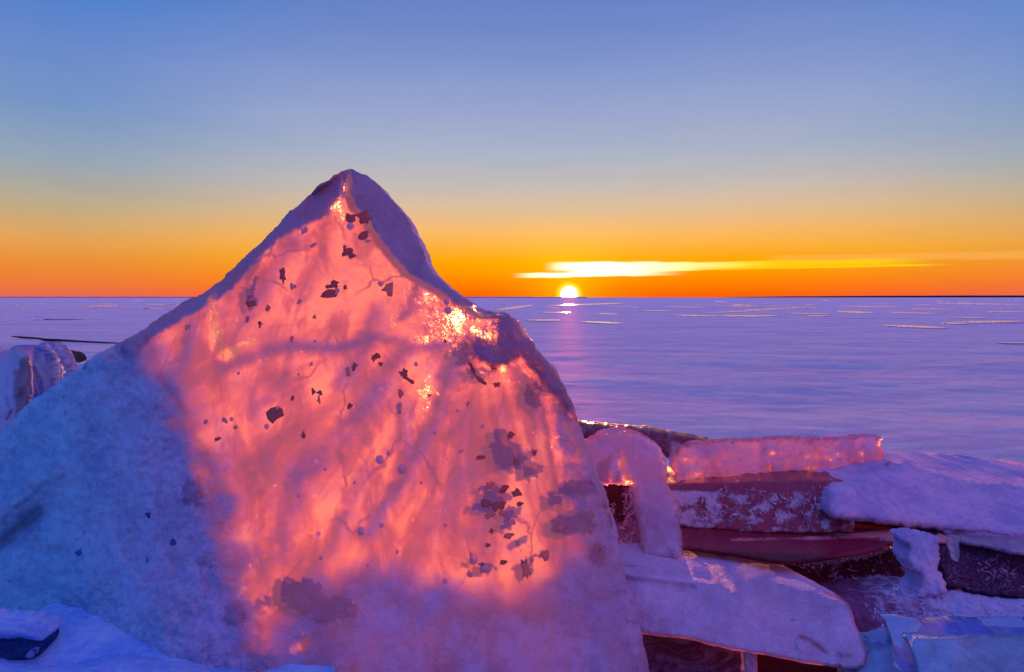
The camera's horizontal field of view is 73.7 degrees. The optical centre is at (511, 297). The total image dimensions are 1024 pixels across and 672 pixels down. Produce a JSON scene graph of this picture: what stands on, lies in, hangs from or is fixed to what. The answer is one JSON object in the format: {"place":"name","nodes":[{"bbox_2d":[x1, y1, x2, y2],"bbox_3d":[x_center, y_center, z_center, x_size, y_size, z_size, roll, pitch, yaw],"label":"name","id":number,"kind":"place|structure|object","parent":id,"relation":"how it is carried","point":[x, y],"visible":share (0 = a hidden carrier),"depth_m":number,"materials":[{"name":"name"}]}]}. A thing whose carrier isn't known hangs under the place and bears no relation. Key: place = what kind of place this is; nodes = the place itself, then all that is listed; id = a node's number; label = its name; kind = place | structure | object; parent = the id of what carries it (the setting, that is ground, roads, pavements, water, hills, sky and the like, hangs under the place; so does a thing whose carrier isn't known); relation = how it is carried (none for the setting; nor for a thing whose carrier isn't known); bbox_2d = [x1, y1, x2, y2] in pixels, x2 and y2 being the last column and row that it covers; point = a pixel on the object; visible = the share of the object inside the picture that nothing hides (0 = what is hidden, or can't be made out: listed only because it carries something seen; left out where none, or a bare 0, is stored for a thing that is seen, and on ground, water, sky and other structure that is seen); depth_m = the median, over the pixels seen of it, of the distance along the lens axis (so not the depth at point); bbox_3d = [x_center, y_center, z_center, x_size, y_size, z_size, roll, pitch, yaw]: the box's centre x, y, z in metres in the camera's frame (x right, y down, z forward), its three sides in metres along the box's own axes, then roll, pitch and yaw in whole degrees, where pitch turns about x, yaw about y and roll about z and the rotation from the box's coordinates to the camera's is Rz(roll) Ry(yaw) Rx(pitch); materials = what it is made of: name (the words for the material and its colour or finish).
{"place":"outdoors","nodes":[
{"label":"outdoors","id":0,"kind":"place"},
{"bbox_2d":[44,319,78,319],"bbox_3d":[-14.543,0.725,22.027,1.408,0.051,0.164,0,0,8],"label":"stick","id":1,"kind":"object","parent":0,"point":[61,319],"visible":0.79,"depth_m":21.99,"materials":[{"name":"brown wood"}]},
{"bbox_2d":[0,297,586,297],"bbox_3d":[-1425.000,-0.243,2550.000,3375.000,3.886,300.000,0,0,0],"label":"pressure ridge","id":2,"kind":"structure","parent":0,"point":[192,297],"depth_m":2400.00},
{"bbox_2d":[0,297,1023,465],"bbox_3d":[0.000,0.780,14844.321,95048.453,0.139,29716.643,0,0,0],"label":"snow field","id":3,"kind":"structure","parent":0,"point":[954,389],"depth_m":7.99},
{"bbox_2d":[11,336,116,343],"bbox_3d":[-6.935,0.721,11.151,3.460,0.115,0.179,0,0,18],"label":"stick","id":4,"kind":"object","parent":3,"relation":"on","point":[46,339],"visible":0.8,"depth_m":11.27,"materials":[{"name":"brown wood"}]},
{"bbox_2d":[70,350,86,362],"bbox_3d":[-1.716,0.231,2.639,0.082,0.052,0.157,0,0,0],"label":"ice chunk","id":5,"kind":"object","parent":3,"relation":"on","point":[79,356],"visible":0.31,"depth_m":2.68,"materials":[{"name":"black ice"}]},
{"bbox_2d":[81,306,111,306],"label":"ice sheet","id":6,"kind":"object","parent":3,"relation":"on","point":[96,306],"visible":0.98,"depth_m":53.03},
{"bbox_2d":[144,304,175,304],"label":"ice sheet","id":7,"kind":"object","parent":3,"relation":"on","point":[159,304],"visible":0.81,"depth_m":67.83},
{"bbox_2d":[0,602,335,671],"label":"snow mound","id":8,"kind":"object","parent":3,"relation":"on","point":[84,641],"visible":0.38,"depth_m":1.13,"materials":[{"name":"white snow"}]},
{"bbox_2d":[0,628,58,659],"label":"ice lump","id":9,"kind":"object","parent":8,"relation":"on","point":[16,649],"visible":0.57,"depth_m":1.12,"materials":[{"name":"blue ice"}]},
{"bbox_2d":[0,608,62,640],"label":"snow lip","id":10,"kind":"object","parent":9,"relation":"on","point":[34,625],"visible":1,"depth_m":1.13,"materials":[{"name":"white snow"}]},
{"bbox_2d":[26,650,34,657],"bbox_3d":[-0.768,0.570,1.094,0.012,0.010,0.024,0,0,0],"label":"ice shard","id":11,"kind":"object","parent":8,"relation":"on","point":[30,653],"visible":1,"depth_m":1.09,"materials":[{"name":"blue ice"}]},
{"bbox_2d":[0,169,648,671],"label":"ice monolith","id":12,"kind":"object","parent":3,"relation":"on","point":[332,421],"visible":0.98,"depth_m":1.23,"materials":[{"name":"ice"}]},
{"bbox_2d":[497,305,532,309],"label":"ice sheet","id":13,"kind":"object","parent":3,"relation":"on","point":[514,307],"visible":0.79,"depth_m":47.81,"materials":[{"name":"white ice"}]},
{"bbox_2d":[525,319,559,320],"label":"ice sheet","id":14,"kind":"object","parent":3,"relation":"on","point":[542,320],"visible":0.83,"depth_m":21.12,"materials":[{"name":"white ice"}]},
{"bbox_2d":[539,312,570,312],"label":"ice sheet","id":15,"kind":"object","parent":3,"relation":"on","point":[554,312],"visible":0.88,"depth_m":32.05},
{"bbox_2d":[545,303,620,305],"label":"ice sheet","id":16,"kind":"object","parent":3,"relation":"on","point":[583,304],"visible":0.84,"depth_m":67.83,"materials":[{"name":"white ice"}]},
{"bbox_2d":[582,321,623,323],"bbox_3d":[2.586,0.727,19.429,0.806,0.030,1.859,0,0,-16],"label":"ice sheet","id":17,"kind":"object","parent":3,"relation":"on","point":[599,322],"visible":0.88,"depth_m":19.31,"materials":[{"name":"white ice"}]},
{"bbox_2d":[578,419,731,457],"bbox_3d":[0.509,0.509,2.470,0.655,0.108,0.178,0,0,13],"label":"ice ledge","id":18,"kind":"object","parent":3,"relation":"on","point":[670,443],"visible":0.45,"depth_m":2.47,"materials":[{"name":"white ice"}]},
{"bbox_2d":[642,634,741,671],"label":"ice block","id":19,"kind":"structure","parent":3,"relation":"on","point":[666,654],"depth_m":1.32,"materials":[{"name":"brown ice"}]},
{"bbox_2d":[740,651,757,671],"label":"ice column","id":20,"kind":"structure","parent":19,"relation":"on","point":[749,662],"depth_m":1.26,"materials":[{"name":"ice"}]},
{"bbox_2d":[669,315,719,316],"bbox_3d":[7.199,0.727,26.846,1.449,0.030,2.585,0,0,-13],"label":"ice sheet","id":21,"kind":"object","parent":3,"relation":"on","point":[696,315],"visible":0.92,"depth_m":26.76,"materials":[{"name":"white ice"}]},
{"bbox_2d":[708,310,769,312],"bbox_3d":[12.210,0.727,35.587,0.880,0.030,11.000,0,0,37],"label":"ice sheet","id":22,"kind":"object","parent":3,"relation":"on","point":[739,311],"visible":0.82,"depth_m":34.31,"materials":[{"name":"white ice"}]},
{"bbox_2d":[720,315,775,316],"bbox_3d":[9.135,0.727,26.474,2.743,0.030,1.900,0,0,-42],"label":"ice sheet","id":23,"kind":"object","parent":3,"relation":"on","point":[747,315],"visible":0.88,"depth_m":26.76,"materials":[{"name":"white ice"}]},
{"bbox_2d":[742,308,796,309],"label":"ice sheet","id":24,"kind":"object","parent":3,"relation":"on","point":[769,308],"visible":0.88,"depth_m":43.53,"materials":[{"name":"white ice"}]},
{"bbox_2d":[759,306,789,306],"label":"ice sheet","id":25,"kind":"object","parent":3,"relation":"on","point":[774,306],"visible":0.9,"depth_m":53.60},
{"bbox_2d":[757,654,837,671],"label":"ice block","id":26,"kind":"structure","parent":3,"relation":"on","point":[766,663],"depth_m":1.34,"materials":[{"name":"brown ice"}]},
{"bbox_2d":[819,574,1023,641],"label":"ice chunk","id":27,"kind":"object","parent":26,"relation":"on","point":[871,599],"visible":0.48,"depth_m":1.43,"materials":[{"name":"ice"}]},
{"bbox_2d":[784,544,905,584],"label":"ice block","id":28,"kind":"structure","parent":27,"relation":"on","point":[884,562],"depth_m":1.58,"materials":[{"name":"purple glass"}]},
{"bbox_2d":[837,627,894,671],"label":"ice plate","id":29,"kind":"object","parent":27,"relation":"on","point":[878,643],"visible":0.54,"depth_m":1.24,"materials":[{"name":"blue ice"}]},
{"bbox_2d":[618,542,866,669],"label":"ice block","id":30,"kind":"structure","parent":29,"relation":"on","point":[754,607],"depth_m":1.31,"materials":[{"name":"white ice"}]},
{"bbox_2d":[585,426,683,558],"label":"arch block","id":31,"kind":"structure","parent":30,"relation":"on","point":[634,460],"depth_m":1.58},
{"bbox_2d":[680,521,959,564],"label":"ice block","id":32,"kind":"structure","parent":30,"relation":"on","point":[865,537],"depth_m":1.58,"materials":[{"name":"ice"}]},
{"bbox_2d":[603,484,640,542],"bbox_3d":[0.292,0.542,1.715,0.170,0.164,0.224,0,0,0],"label":"ice rubble","id":33,"kind":"object","parent":32,"relation":"on","point":[620,503],"visible":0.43,"depth_m":1.68,"materials":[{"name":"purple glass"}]},
{"bbox_2d":[666,466,854,532],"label":"ice block","id":34,"kind":"structure","parent":32,"relation":"on","point":[789,501],"depth_m":1.69,"materials":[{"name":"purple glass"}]},
{"bbox_2d":[671,435,883,480],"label":"ice block","id":35,"kind":"structure","parent":34,"relation":"on","point":[695,459],"depth_m":1.88,"materials":[{"name":"ice"}]},
{"bbox_2d":[889,528,946,597],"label":"ice column","id":36,"kind":"structure","parent":27,"relation":"on","point":[916,553],"depth_m":1.50,"materials":[{"name":"white ice"}]},
{"bbox_2d":[881,614,1023,671],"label":"ice plate","id":37,"kind":"object","parent":27,"relation":"on","point":[961,644],"visible":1,"depth_m":1.20,"materials":[{"name":"blue ice"}]},
{"bbox_2d":[920,529,1023,598],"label":"ice block","id":38,"kind":"structure","parent":27,"relation":"on","point":[984,571],"depth_m":1.53,"materials":[{"name":"purple ice"}]},
{"bbox_2d":[941,529,1023,555],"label":"ice plate","id":39,"kind":"object","parent":38,"relation":"on","point":[1010,544],"visible":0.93,"depth_m":1.58,"materials":[{"name":"white ice"}]},
{"bbox_2d":[946,535,959,561],"bbox_3d":[0.959,0.544,1.477,0.025,0.053,0.028,0,0,0],"label":"icicle","id":40,"kind":"object","parent":39,"relation":"hanging from","point":[952,542],"visible":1,"depth_m":1.47,"materials":[{"name":"white ice"}]},
{"bbox_2d":[784,313,829,313],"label":"ice sheet","id":41,"kind":"object","parent":3,"relation":"on","point":[806,313],"visible":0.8,"depth_m":30.07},
{"bbox_2d":[808,315,826,316],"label":"ice sheet","id":42,"kind":"object","parent":3,"relation":"on","point":[817,315],"visible":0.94,"depth_m":26.76,"materials":[{"name":"white ice"}]},
{"bbox_2d":[837,311,872,312],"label":"ice sheet","id":43,"kind":"object","parent":3,"relation":"on","point":[854,312],"visible":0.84,"depth_m":32.68,"materials":[{"name":"white ice"}]},
{"bbox_2d":[837,306,900,306],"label":"ice sheet","id":44,"kind":"object","parent":3,"relation":"on","point":[868,306],"visible":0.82,"depth_m":53.03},
{"bbox_2d":[881,325,946,328],"bbox_3d":[9.850,0.727,16.772,0.948,0.030,1.848,0,0,0],"label":"ice sheet","id":45,"kind":"object","parent":3,"relation":"on","point":[912,326],"visible":0.87,"depth_m":16.66,"materials":[{"name":"white ice"}]},
{"bbox_2d":[890,312,938,313],"bbox_3d":[18.514,0.727,31.551,1.431,0.030,4.007,0,0,0],"label":"ice sheet","id":46,"kind":"object","parent":3,"relation":"on","point":[914,313],"visible":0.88,"depth_m":30.76,"materials":[{"name":"white ice"}]},
{"bbox_2d":[815,435,1023,535],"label":"snow bank","id":47,"kind":"structure","parent":3,"relation":"on","point":[938,492],"depth_m":1.75,"materials":[{"name":"white snow"}]},
{"bbox_2d":[907,308,957,309],"bbox_3d":[25.612,0.727,41.536,1.928,0.030,4.465,0,0,0],"label":"ice sheet","id":48,"kind":"object","parent":3,"relation":"on","point":[936,309],"visible":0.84,"depth_m":39.95,"materials":[{"name":"white ice"}]},
{"bbox_2d":[942,322,966,324],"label":"ice sheet","id":49,"kind":"object","parent":3,"relation":"on","point":[954,323],"visible":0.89,"depth_m":18.58,"materials":[{"name":"white ice"}]},
{"bbox_2d":[950,317,989,318],"bbox_3d":[16.134,0.727,23.988,1.714,0.030,0.890,0,0,-25],"label":"ice sheet","id":50,"kind":"object","parent":3,"relation":"on","point":[970,317],"visible":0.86,"depth_m":24.10,"materials":[{"name":"white ice"}]},
{"bbox_2d":[947,303,1023,304],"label":"ice sheet","id":51,"kind":"object","parent":3,"relation":"on","point":[985,303],"visible":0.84,"depth_m":78.83,"materials":[{"name":"white ice"}]},
{"bbox_2d":[955,320,1023,322],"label":"ice sheet","id":52,"kind":"object","parent":3,"relation":"on","point":[999,321],"visible":0.83,"depth_m":20.11,"materials":[{"name":"white ice"}]},
{"bbox_2d":[987,311,1022,312],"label":"ice sheet","id":53,"kind":"object","parent":3,"relation":"on","point":[1006,311],"visible":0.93,"depth_m":34.31,"materials":[{"name":"white ice"}]},
{"bbox_2d":[997,342,1023,343],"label":"ice sheet","id":54,"kind":"object","parent":3,"relation":"on","point":[1009,343],"visible":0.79,"depth_m":10.74,"materials":[{"name":"white ice"}]},
{"bbox_2d":[0,0,1023,296],"label":"sky","id":55,"kind":"structure","parent":0,"point":[532,148],"materials":[{"name":"blue"}]},
{"bbox_2d":[765,295,1023,296],"bbox_3d":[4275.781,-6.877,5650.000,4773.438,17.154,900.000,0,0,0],"label":"shore","id":56,"kind":"structure","parent":0,"point":[914,296],"depth_m":5200.00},
{"bbox_3d":[-1.254,0.273,2.120,0.308,0.117,0.762,0,0,0],"label":"snow mound","id":57,"kind":"object","parent":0,"visible":0},
{"bbox_2d":[0,346,60,436],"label":"ice chunk","id":58,"kind":"object","parent":57,"relation":"on","point":[16,385],"visible":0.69,"depth_m":1.69,"materials":[{"name":"ice"}]},
{"bbox_2d":[32,341,78,397],"bbox_3d":[-1.219,0.212,1.790,0.085,0.186,0.197,0,0,0],"label":"ice chunk","id":59,"kind":"object","parent":58,"relation":"on","point":[68,364],"visible":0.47,"depth_m":1.80,"materials":[{"name":"ice"}]}
]}

